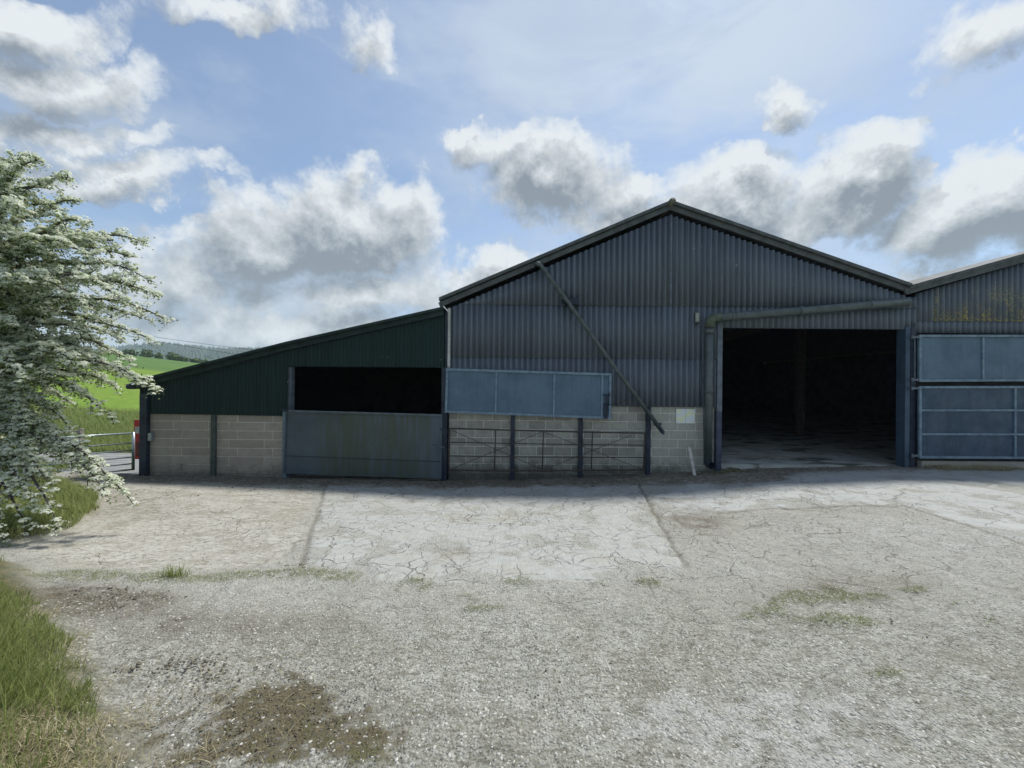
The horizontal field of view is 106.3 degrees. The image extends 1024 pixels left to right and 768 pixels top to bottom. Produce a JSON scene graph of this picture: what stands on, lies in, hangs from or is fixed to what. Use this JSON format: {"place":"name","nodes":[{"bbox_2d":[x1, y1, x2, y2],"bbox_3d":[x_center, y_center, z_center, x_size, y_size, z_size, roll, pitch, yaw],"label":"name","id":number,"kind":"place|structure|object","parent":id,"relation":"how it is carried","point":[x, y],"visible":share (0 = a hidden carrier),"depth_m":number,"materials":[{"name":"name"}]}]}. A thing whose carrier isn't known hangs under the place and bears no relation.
{"place":"outdoors","nodes":[
{"label":"outdoors","id":0,"kind":"place"},
{"bbox_2d":[0,507,118,767],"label":"long grass","id":1,"kind":"structure","parent":0,"point":[14,656],"depth_m":2.14,"materials":[{"name":"green plant"}]},
{"bbox_2d":[19,452,138,473],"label":"lane","id":2,"kind":"structure","parent":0,"point":[116,461],"depth_m":13.19,"materials":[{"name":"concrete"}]},
{"bbox_2d":[134,420,138,458],"bbox_3d":[-11.113,1.989,11.515,0.380,1.828,0.090,1,0,0],"label":"sign","id":3,"kind":"object","parent":2,"relation":"on","point":[136,426],"visible":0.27,"depth_m":11.48,"materials":[{"name":"red metal"}]},
{"bbox_2d":[30,347,241,452],"bbox_3d":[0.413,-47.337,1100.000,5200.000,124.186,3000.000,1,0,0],"label":"ground","id":4,"kind":"structure","parent":0,"point":[128,398],"depth_m":37.73,"materials":[{"name":"green plant"}]},
{"bbox_2d":[3,428,83,447],"bbox_3d":[-24.225,2.320,15.225,14.400,1.223,0.190,1,0,0],"label":"wooden fence","id":5,"kind":"object","parent":4,"relation":"on","point":[80,431],"visible":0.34,"depth_m":15.20,"materials":[{"name":"grey wood"}]},
{"bbox_2d":[0,404,138,452],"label":"rough grass","id":6,"kind":"structure","parent":4,"relation":"on","point":[90,424],"depth_m":18.89,"materials":[{"name":"green plant"}]},
{"bbox_2d":[119,347,139,355],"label":"distant tree","id":7,"kind":"object","parent":4,"relation":"on","point":[125,351],"visible":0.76,"depth_m":141.35,"materials":[{"name":"green plant"}]},
{"bbox_2d":[140,349,153,357],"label":"distant tree","id":8,"kind":"object","parent":4,"relation":"on","point":[146,353],"visible":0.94,"depth_m":145.42,"materials":[{"name":"green plant"}]},
{"bbox_2d":[154,352,162,358],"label":"distant tree","id":9,"kind":"object","parent":4,"relation":"on","point":[158,355],"visible":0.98,"depth_m":149.46,"materials":[{"name":"green plant"}]},
{"bbox_2d":[165,352,180,360],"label":"distant tree","id":10,"kind":"object","parent":4,"relation":"on","point":[174,356],"visible":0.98,"depth_m":140.98,"materials":[{"name":"green plant"}]},
{"bbox_2d":[91,341,264,361],"bbox_3d":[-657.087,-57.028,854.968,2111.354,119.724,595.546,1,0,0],"label":"distant wood","id":11,"kind":"object","parent":4,"relation":"on","point":[181,351],"visible":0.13,"depth_m":858.53,"materials":[{"name":"green plant"}]},
{"bbox_2d":[127,335,232,353],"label":"overhead cable","id":12,"kind":"object","parent":4,"relation":"on","point":[186,346],"visible":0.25,"depth_m":67.09,"materials":[{"name":"black metal"}]},
{"bbox_2d":[179,357,190,361],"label":"distant tree","id":13,"kind":"object","parent":4,"relation":"on","point":[184,359],"visible":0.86,"depth_m":145.49,"materials":[{"name":"green plant"}]},
{"bbox_2d":[126,332,251,349],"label":"overhead cable","id":14,"kind":"object","parent":4,"relation":"on","point":[201,343],"visible":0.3,"depth_m":67.43,"materials":[{"name":"black metal"}]},
{"bbox_2d":[189,358,201,362],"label":"distant tree","id":15,"kind":"object","parent":4,"relation":"on","point":[195,360],"visible":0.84,"depth_m":149.13,"materials":[{"name":"green plant"}]},
{"bbox_2d":[125,307,448,480],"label":"shed","id":16,"kind":"structure","parent":4,"relation":"on","point":[368,400],"depth_m":9.96,"materials":[{"name":"green metal"}]},
{"bbox_2d":[148,433,153,440],"bbox_3d":[-9.350,1.367,9.938,0.097,0.200,0.075,1,0,0],"label":"junction box","id":17,"kind":"object","parent":16,"relation":"attached to","point":[150,436],"visible":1,"depth_m":9.90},
{"bbox_2d":[279,409,445,478],"bbox_3d":[-3.829,1.537,9.820,4.243,1.755,0.120,0,0,0],"label":"door","id":18,"kind":"structure","parent":16,"relation":"in","point":[341,443],"depth_m":9.86,"materials":[{"name":"grey metal"}]},
{"bbox_2d":[438,198,916,480],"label":"barn","id":19,"kind":"structure","parent":4,"relation":"on","point":[643,287],"depth_m":9.93,"materials":[{"name":"grey metal"}]},
{"bbox_2d":[445,368,611,418],"bbox_3d":[0.414,0.245,9.767,4.238,1.259,0.105,0,0,0],"label":"door","id":20,"kind":"structure","parent":19,"relation":"in","point":[467,391],"depth_m":9.80,"materials":[{"name":"blue paint"}]},
{"bbox_2d":[561,298,578,305],"bbox_3d":[1.483,-2.100,9.845,0.433,0.156,0.170,1,0,0],"label":"bracket","id":21,"kind":"object","parent":19,"relation":"attached to","point":[574,301],"visible":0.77,"depth_m":9.76,"materials":[{"name":"grey metal"}]},
{"bbox_2d":[534,261,664,434],"bbox_3d":[2.207,-0.926,9.714,3.336,4.373,0.197,0,0,2],"label":"leaning pipe","id":22,"kind":"object","parent":19,"relation":"attached to","point":[599,346],"visible":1,"depth_m":9.66,"materials":[{"name":"grey metal"}]},
{"bbox_2d":[676,409,694,422],"bbox_3d":[4.507,0.836,9.974,0.489,0.373,0.012,1,0,0],"label":"notice","id":23,"kind":"object","parent":19,"relation":"attached to","point":[682,417],"visible":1,"depth_m":9.97,"materials":[{"name":"paper"}]},
{"bbox_2d":[694,312,699,322],"bbox_3d":[4.755,-1.706,9.863,0.133,0.278,0.125,1,0,0],"label":"wall light","id":24,"kind":"object","parent":19,"relation":"attached to","point":[696,317],"visible":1,"depth_m":9.81,"materials":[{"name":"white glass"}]},
{"bbox_2d":[722,251,1023,467],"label":"barn","id":25,"kind":"structure","parent":4,"relation":"on","point":[967,371],"depth_m":9.94,"materials":[{"name":"grey metal"}]},
{"bbox_2d":[910,335,1023,381],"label":"door","id":26,"kind":"structure","parent":25,"relation":"in","point":[940,358],"depth_m":9.84,"materials":[{"name":"blue paint"}]},
{"bbox_2d":[910,386,1023,458],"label":"door","id":27,"kind":"structure","parent":25,"relation":"in","point":[954,422],"depth_m":9.83,"materials":[{"name":"blue metal"}]},
{"bbox_2d":[294,415,514,476],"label":"barn floor","id":28,"kind":"structure","parent":0,"point":[336,475],"depth_m":10.30,"materials":[{"name":"concrete"}]},
{"bbox_2d":[0,466,1023,767],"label":"farmyard","id":29,"kind":"structure","parent":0,"point":[192,522],"depth_m":3.11,"materials":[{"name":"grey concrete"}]},
{"bbox_2d":[0,460,100,538],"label":"verge grass","id":30,"kind":"structure","parent":29,"relation":"on","point":[75,494],"depth_m":6.01,"materials":[{"name":"green plant"}]},
{"bbox_2d":[0,149,178,546],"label":"hawthorn tree","id":31,"kind":"object","parent":29,"relation":"on","point":[31,301],"visible":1,"depth_m":5.50,"materials":[{"name":"white plant"}]},
{"bbox_2d":[0,597,333,767],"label":"dry grass","id":32,"kind":"structure","parent":29,"relation":"on","point":[61,758],"depth_m":1.84,"materials":[{"name":"plant"}]},
{"bbox_2d":[156,559,199,578],"bbox_3d":[-3.337,1.856,3.835,0.435,0.154,0.260,1,0,23],"label":"grass tuft","id":33,"kind":"object","parent":29,"relation":"on","point":[170,571],"visible":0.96,"depth_m":3.84,"materials":[{"name":"green plant"}]},
{"bbox_2d":[16,566,994,764],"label":"crack grass","id":34,"kind":"structure","parent":29,"relation":"on","point":[851,616],"depth_m":3.66,"materials":[{"name":"green plant"}]},
{"bbox_2d":[63,469,1002,766],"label":"clods","id":35,"kind":"object","parent":29,"relation":"on","point":[301,481],"visible":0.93,"depth_m":2.47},
{"bbox_2d":[448,428,645,470],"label":"field gate","id":36,"kind":"structure","parent":29,"relation":"on","point":[542,444],"depth_m":9.73,"materials":[{"name":"grey metal"}]},
{"bbox_2d":[687,447,695,475],"bbox_3d":[4.528,1.969,9.660,0.077,0.728,0.318,0,0,-5],"label":"plank","id":37,"kind":"object","parent":29,"relation":"on","point":[691,461],"visible":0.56,"depth_m":9.66,"materials":[{"name":"grey wood"}]},
{"bbox_2d":[700,467,758,474],"bbox_3d":[5.545,2.186,9.647,1.592,0.193,0.602,1,0,0],"label":"rubble","id":38,"kind":"object","parent":29,"relation":"on","point":[729,469],"visible":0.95,"depth_m":9.58,"materials":[{"name":"grey stone"}]},
{"bbox_2d":[0,0,1023,348],"label":"sky","id":39,"kind":"structure","parent":0,"point":[295,169],"materials":[{"name":"blue"}]},
{"bbox_2d":[721,409,895,468],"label":"barn floor","id":40,"kind":"structure","parent":0,"point":[757,438],"depth_m":14.33,"materials":[{"name":"concrete"}]},
{"bbox_2d":[917,463,1023,470],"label":"dry grass","id":41,"kind":"structure","parent":0,"point":[977,467],"depth_m":9.58,"materials":[{"name":"plant"}]},
{"bbox_3d":[-13.272,1.959,8.558,0.133,1.450,0.140,0,0,0],"label":"gate post","id":42,"kind":"object","parent":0,"visible":0},
{"bbox_2d":[4,432,134,472],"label":"yard gate","id":43,"kind":"structure","parent":42,"relation":"attached to","point":[132,463],"depth_m":10.76,"materials":[{"name":"grey metal"}]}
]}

